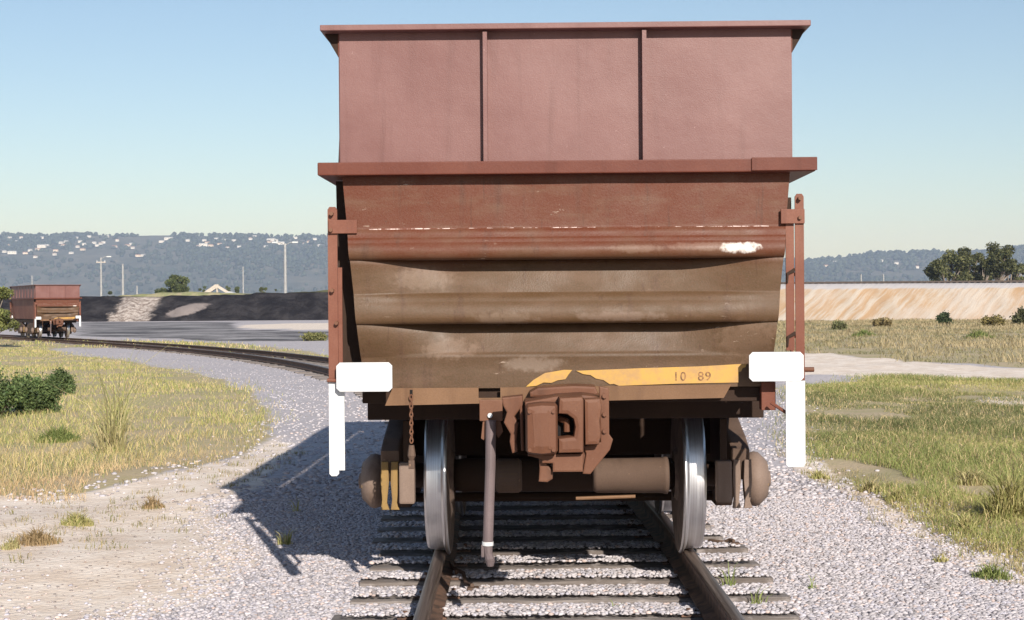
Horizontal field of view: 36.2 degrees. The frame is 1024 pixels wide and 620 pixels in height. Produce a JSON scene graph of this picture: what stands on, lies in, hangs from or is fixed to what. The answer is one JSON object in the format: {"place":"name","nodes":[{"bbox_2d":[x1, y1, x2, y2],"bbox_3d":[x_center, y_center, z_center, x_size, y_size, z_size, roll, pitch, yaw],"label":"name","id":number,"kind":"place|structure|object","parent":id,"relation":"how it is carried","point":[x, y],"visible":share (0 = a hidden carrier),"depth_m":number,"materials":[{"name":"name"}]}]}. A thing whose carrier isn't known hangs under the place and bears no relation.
{"place":"outdoors","nodes":[
{"label":"outdoors","id":0,"kind":"place"},
{"bbox_2d":[0,290,327,321],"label":"stockpile bank","id":1,"kind":"structure","parent":0,"point":[260,306],"depth_m":200.49,"materials":[{"name":"black gravel"}]},
{"bbox_2d":[121,291,249,296],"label":"grassy rise","id":2,"kind":"structure","parent":1,"relation":"on","point":[189,293],"depth_m":297.70,"materials":[{"name":"beige plant"}]},
{"bbox_2d":[155,274,189,292],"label":"round tree","id":3,"kind":"object","parent":2,"relation":"on","point":[173,284],"visible":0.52,"depth_m":318.42,"materials":[{"name":"green plant"}]},
{"bbox_2d":[0,320,1023,619],"bbox_3d":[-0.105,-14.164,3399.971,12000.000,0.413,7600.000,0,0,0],"label":"ground","id":4,"kind":"structure","parent":0,"point":[828,366],"depth_m":17.63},
{"bbox_2d":[0,286,19,332],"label":"bushy tree","id":5,"kind":"object","parent":4,"relation":"on","point":[5,322],"visible":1,"depth_m":75.94,"materials":[{"name":"green plant"}]},
{"bbox_2d":[0,534,21,549],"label":"grass tuft","id":6,"kind":"object","parent":4,"relation":"on","point":[11,545],"visible":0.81,"depth_m":11.02,"materials":[{"name":"yellow plant"}]},
{"bbox_2d":[0,362,26,417],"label":"bushy shrub","id":7,"kind":"object","parent":4,"relation":"on","point":[9,393],"visible":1,"depth_m":24.21,"materials":[{"name":"green plant"}]},
{"bbox_2d":[2,368,66,414],"bbox_3d":[-7.767,1.333,25.446,1.130,0.811,1.008,-1,0,-45],"label":"bushy shrub","id":8,"kind":"object","parent":4,"relation":"on","point":[40,395],"visible":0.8,"depth_m":25.20,"materials":[{"name":"green plant"}]},
{"bbox_2d":[11,526,63,546],"bbox_3d":[-3.425,1.615,11.268,0.388,0.167,0.331,0,0,0],"label":"grass tuft","id":9,"kind":"object","parent":4,"relation":"on","point":[34,538],"visible":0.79,"depth_m":11.22,"materials":[{"name":"brown plant"}]},
{"bbox_2d":[31,422,80,443],"bbox_3d":[-5.748,1.547,19.840,0.675,0.277,0.554,0,0,0],"label":"grass tuft","id":10,"kind":"object","parent":4,"relation":"on","point":[62,434],"visible":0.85,"depth_m":19.77,"materials":[{"name":"green plant"}]},
{"bbox_2d":[46,366,77,393],"bbox_3d":[-9.071,1.412,31.471,0.671,0.681,0.705,-1,0,-20],"label":"bushy shrub","id":11,"kind":"object","parent":4,"relation":"on","point":[64,377],"visible":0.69,"depth_m":31.36,"materials":[{"name":"green plant"}]},
{"bbox_2d":[59,510,94,526],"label":"grass tuft","id":12,"kind":"object","parent":4,"relation":"on","point":[73,519],"visible":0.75,"depth_m":12.19,"materials":[{"name":"plant"}]},
{"bbox_2d":[96,256,111,295],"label":"lamp post","id":13,"kind":"object","parent":4,"relation":"on","point":[100,262],"visible":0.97,"depth_m":299.82,"materials":[{"name":"metal"}]},
{"bbox_2d":[72,343,162,430],"bbox_3d":[-5.259,0.940,21.098,1.385,1.389,1.898,-1,0,-18],"label":"grass tuft","id":14,"kind":"object","parent":4,"relation":"on","point":[119,401],"visible":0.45,"depth_m":20.77,"materials":[{"name":"beige plant"}]},
{"bbox_2d":[58,356,182,452],"bbox_3d":[-4.812,1.089,18.453,1.450,1.229,1.545,0,0,34],"label":"grass tuft","id":15,"kind":"object","parent":4,"relation":"on","point":[113,437],"visible":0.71,"depth_m":18.53,"materials":[{"name":"plant"}]},
{"bbox_2d":[122,264,123,294],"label":"lamp post","id":16,"kind":"object","parent":4,"relation":"on","point":[122,279],"visible":0.66,"depth_m":299.81,"materials":[{"name":"metal"}]},
{"bbox_2d":[0,346,298,501],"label":"meadow grass","id":17,"kind":"structure","parent":4,"relation":"on","point":[73,462],"depth_m":21.98,"materials":[{"name":"yellow plant"}]},
{"bbox_2d":[142,494,164,508],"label":"grass tuft","id":18,"kind":"object","parent":4,"relation":"on","point":[153,501],"visible":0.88,"depth_m":13.25,"materials":[{"name":"beige plant"}]},
{"bbox_2d":[1,443,307,562],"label":"stones","id":19,"kind":"object","parent":4,"relation":"on","point":[119,516],"visible":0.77,"depth_m":13.19,"materials":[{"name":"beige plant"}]},
{"bbox_2d":[0,337,327,357],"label":"yard grass","id":20,"kind":"structure","parent":4,"relation":"on","point":[200,343],"depth_m":76.34,"materials":[{"name":"beige plant"}]},
{"bbox_2d":[205,284,234,292],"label":"conveyor trestle","id":21,"kind":"object","parent":4,"relation":"on","point":[214,287],"visible":0.24,"depth_m":379.38,"materials":[{"name":"metal"}]},
{"bbox_2d":[259,287,266,291],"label":"round tree","id":22,"kind":"object","parent":4,"relation":"on","point":[261,289],"visible":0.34,"depth_m":329.80,"materials":[{"name":"green plant"}]},
{"bbox_2d":[272,242,297,292],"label":"lamp post","id":23,"kind":"object","parent":4,"relation":"on","point":[285,274],"visible":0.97,"depth_m":239.79,"materials":[{"name":"metal"}]},
{"bbox_2d":[276,528,295,544],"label":"grass tuft","id":24,"kind":"object","parent":4,"relation":"on","point":[286,541],"visible":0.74,"depth_m":11.04,"materials":[{"name":"green plant"}]},
{"bbox_2d":[290,492,300,510],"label":"grass tuft","id":25,"kind":"object","parent":4,"relation":"on","point":[297,507],"visible":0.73,"depth_m":12.80,"materials":[{"name":"green plant"}]},
{"bbox_2d":[298,331,327,340],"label":"bushy shrub","id":26,"kind":"object","parent":4,"relation":"on","point":[314,336],"visible":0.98,"depth_m":85.02,"materials":[{"name":"green plant"}]},
{"bbox_2d":[0,334,799,619],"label":"railway track","id":27,"kind":"structure","parent":4,"relation":"on","point":[708,597],"depth_m":9.99,"materials":[{"name":"metal"}]},
{"bbox_2d":[9,285,81,337],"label":"hopper wagon","id":28,"kind":"object","parent":27,"relation":"on","point":[40,310],"visible":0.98,"depth_m":86.42,"materials":[{"name":"brown paint"}]},
{"bbox_2d":[449,561,478,590],"bbox_3d":[-0.310,1.603,9.548,0.079,0.060,1.140,0,0,-9],"label":"scrap iron","id":29,"kind":"object","parent":27,"relation":"on","point":[471,586],"visible":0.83,"depth_m":9.26,"materials":[{"name":"brown metal"}]},
{"bbox_2d":[317,20,816,566],"bbox_3d":[0.355,-0.020,12.199,2.584,2.976,9.212,0,0,1],"label":"hopper wagon","id":30,"kind":"object","parent":27,"relation":"on","point":[559,252],"visible":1,"depth_m":8.20,"materials":[{"name":"paint"}]},
{"bbox_2d":[708,538,739,546],"bbox_3d":[1.441,1.584,10.669,0.252,0.061,0.098,0,0,30],"label":"scrap iron","id":31,"kind":"object","parent":27,"relation":"on","point":[731,540],"visible":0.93,"depth_m":10.68,"materials":[{"name":"metal"}]},
{"bbox_2d":[3,346,925,507],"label":"ballast stones","id":32,"kind":"object","parent":4,"relation":"on","point":[315,495],"visible":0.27,"depth_m":15.16,"materials":[{"name":"grey gravel"}]},
{"bbox_2d":[0,497,1023,619],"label":"ballast stones","id":33,"kind":"object","parent":4,"relation":"on","point":[1011,607],"visible":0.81,"depth_m":9.95,"materials":[{"name":"grey gravel"}]},
{"bbox_2d":[714,562,740,585],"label":"weed","id":34,"kind":"object","parent":4,"relation":"on","point":[731,582],"visible":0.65,"depth_m":9.31,"materials":[{"name":"green plant"}]},
{"bbox_2d":[750,587,767,603],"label":"weed","id":35,"kind":"object","parent":4,"relation":"on","point":[756,600],"visible":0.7,"depth_m":8.75,"materials":[{"name":"green plant"}]},
{"bbox_2d":[807,574,815,588],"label":"weed","id":36,"kind":"object","parent":4,"relation":"on","point":[811,583],"visible":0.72,"depth_m":9.21,"materials":[{"name":"green plant"}]},
{"bbox_2d":[808,467,830,479],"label":"grass tuft","id":37,"kind":"object","parent":4,"relation":"on","point":[818,474],"visible":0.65,"depth_m":15.30,"materials":[{"name":"yellow plant"}]},
{"bbox_2d":[831,319,847,329],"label":"bushy shrub","id":38,"kind":"object","parent":4,"relation":"on","point":[839,324],"visible":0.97,"depth_m":107.83,"materials":[{"name":"green plant"}]},
{"bbox_2d":[852,329,876,336],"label":"grass tuft","id":39,"kind":"object","parent":4,"relation":"on","point":[861,332],"visible":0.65,"depth_m":88.00,"materials":[{"name":"green plant"}]},
{"bbox_2d":[857,476,882,492],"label":"grass tuft","id":40,"kind":"object","parent":4,"relation":"on","point":[871,486],"visible":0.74,"depth_m":13.85,"materials":[{"name":"yellow plant"}]},
{"bbox_2d":[871,317,893,325],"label":"bushy shrub","id":41,"kind":"object","parent":4,"relation":"on","point":[886,321],"visible":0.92,"depth_m":116.93,"materials":[{"name":"yellow plant"}]},
{"bbox_2d":[882,484,907,501],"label":"grass tuft","id":42,"kind":"object","parent":4,"relation":"on","point":[896,496],"visible":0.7,"depth_m":13.31,"materials":[{"name":"yellow plant"}]},
{"bbox_2d":[771,447,1023,584],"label":"weed patch","id":43,"kind":"object","parent":4,"relation":"on","point":[868,518],"visible":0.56,"depth_m":12.27,"materials":[{"name":"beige plant"}]},
{"bbox_2d":[774,318,1023,366],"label":"verge grass","id":44,"kind":"structure","parent":4,"relation":"on","point":[920,332],"depth_m":77.46,"materials":[{"name":"beige plant"}]},
{"bbox_2d":[931,553,948,562],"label":"grass tuft","id":45,"kind":"object","parent":4,"relation":"on","point":[941,559],"visible":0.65,"depth_m":10.21,"materials":[{"name":"yellow plant"}]},
{"bbox_2d":[935,310,952,324],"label":"bushy shrub","id":46,"kind":"object","parent":4,"relation":"on","point":[943,317],"visible":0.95,"depth_m":120.69,"materials":[{"name":"green plant"}]},
{"bbox_2d":[923,249,975,280],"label":"gum tree","id":47,"kind":"object","parent":4,"relation":"on","point":[941,267],"visible":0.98,"depth_m":213.93,"materials":[{"name":"green plant"}]},
{"bbox_2d":[952,512,981,531],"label":"grass tuft","id":48,"kind":"object","parent":4,"relation":"on","point":[965,523],"visible":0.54,"depth_m":11.79,"materials":[{"name":"plant"}]},
{"bbox_2d":[953,246,985,280],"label":"gum tree","id":49,"kind":"object","parent":4,"relation":"on","point":[978,257],"visible":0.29,"depth_m":219.69,"materials":[{"name":"green plant"}]},
{"bbox_2d":[953,463,990,485],"bbox_3d":[4.408,1.566,15.008,0.381,0.234,0.388,-1,0,-42],"label":"grass tuft","id":50,"kind":"object","parent":4,"relation":"on","point":[971,476],"visible":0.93,"depth_m":14.96,"materials":[{"name":"yellow plant"}]},
{"bbox_2d":[963,328,995,338],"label":"grass tuft","id":51,"kind":"object","parent":4,"relation":"on","point":[980,334],"visible":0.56,"depth_m":79.48,"materials":[{"name":"green plant"}]},
{"bbox_2d":[970,258,994,279],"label":"gum tree","id":52,"kind":"object","parent":4,"relation":"on","point":[981,271],"visible":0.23,"depth_m":225.74,"materials":[{"name":"green plant"}]},
{"bbox_2d":[948,447,1023,520],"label":"grass tuft","id":53,"kind":"object","parent":4,"relation":"on","point":[1007,499],"visible":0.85,"depth_m":12.21,"materials":[{"name":"yellow plant"}]},
{"bbox_2d":[970,560,1012,580],"bbox_3d":[2.951,1.600,9.640,0.282,0.142,0.229,0,0,0],"label":"grass tuft","id":54,"kind":"object","parent":4,"relation":"on","point":[988,572],"visible":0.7,"depth_m":9.61,"materials":[{"name":"green plant"}]},
{"bbox_2d":[980,314,1007,325],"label":"bushy shrub","id":55,"kind":"object","parent":4,"relation":"on","point":[994,320],"visible":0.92,"depth_m":113.51,"materials":[{"name":"yellow plant"}]},
{"bbox_2d":[982,241,1023,279],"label":"gum tree","id":56,"kind":"object","parent":4,"relation":"on","point":[994,268],"visible":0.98,"depth_m":210.78,"materials":[{"name":"green plant"}]},
{"bbox_2d":[1006,258,1023,279],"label":"gum tree","id":57,"kind":"object","parent":4,"relation":"on","point":[1016,277],"visible":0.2,"depth_m":224.64,"materials":[{"name":"green plant"}]},
{"bbox_2d":[1009,306,1023,324],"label":"bushy shrub","id":58,"kind":"object","parent":4,"relation":"on","point":[1018,317],"visible":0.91,"depth_m":118.08,"materials":[{"name":"green plant"}]},
{"bbox_2d":[0,235,1023,295],"bbox_3d":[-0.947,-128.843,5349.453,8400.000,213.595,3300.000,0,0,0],"label":"hills","id":59,"kind":"structure","parent":0,"point":[94,255],"depth_m":4114.36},
{"bbox_2d":[37,244,45,247],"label":"house","id":60,"kind":"structure","parent":59,"relation":"on","point":[41,245],"depth_m":4368.62,"materials":[{"name":"metal"}]},
{"bbox_2d":[0,231,1023,295],"bbox_3d":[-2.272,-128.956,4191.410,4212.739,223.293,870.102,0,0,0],"label":"hillside forest","id":61,"kind":"object","parent":59,"relation":"on","point":[265,258],"visible":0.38,"depth_m":4263.29,"materials":[{"name":"green plant"}]},
{"bbox_2d":[0,0,1023,259],"label":"sky","id":62,"kind":"structure","parent":0,"point":[141,117],"materials":[{"name":"blue"}]},
{"bbox_2d":[757,372,1023,574],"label":"verge grass","id":63,"kind":"structure","parent":0,"point":[926,456],"depth_m":18.87,"materials":[{"name":"plant"}]},
{"bbox_2d":[778,283,1023,320],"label":"embankment","id":64,"kind":"structure","parent":0,"point":[896,301],"depth_m":156.85,"materials":[{"name":"beige sand"}]},
{"bbox_2d":[781,280,1023,283],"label":"distant railway track","id":65,"kind":"structure","parent":64,"relation":"on","point":[985,281],"depth_m":162.23,"materials":[{"name":"metal"}]}
]}

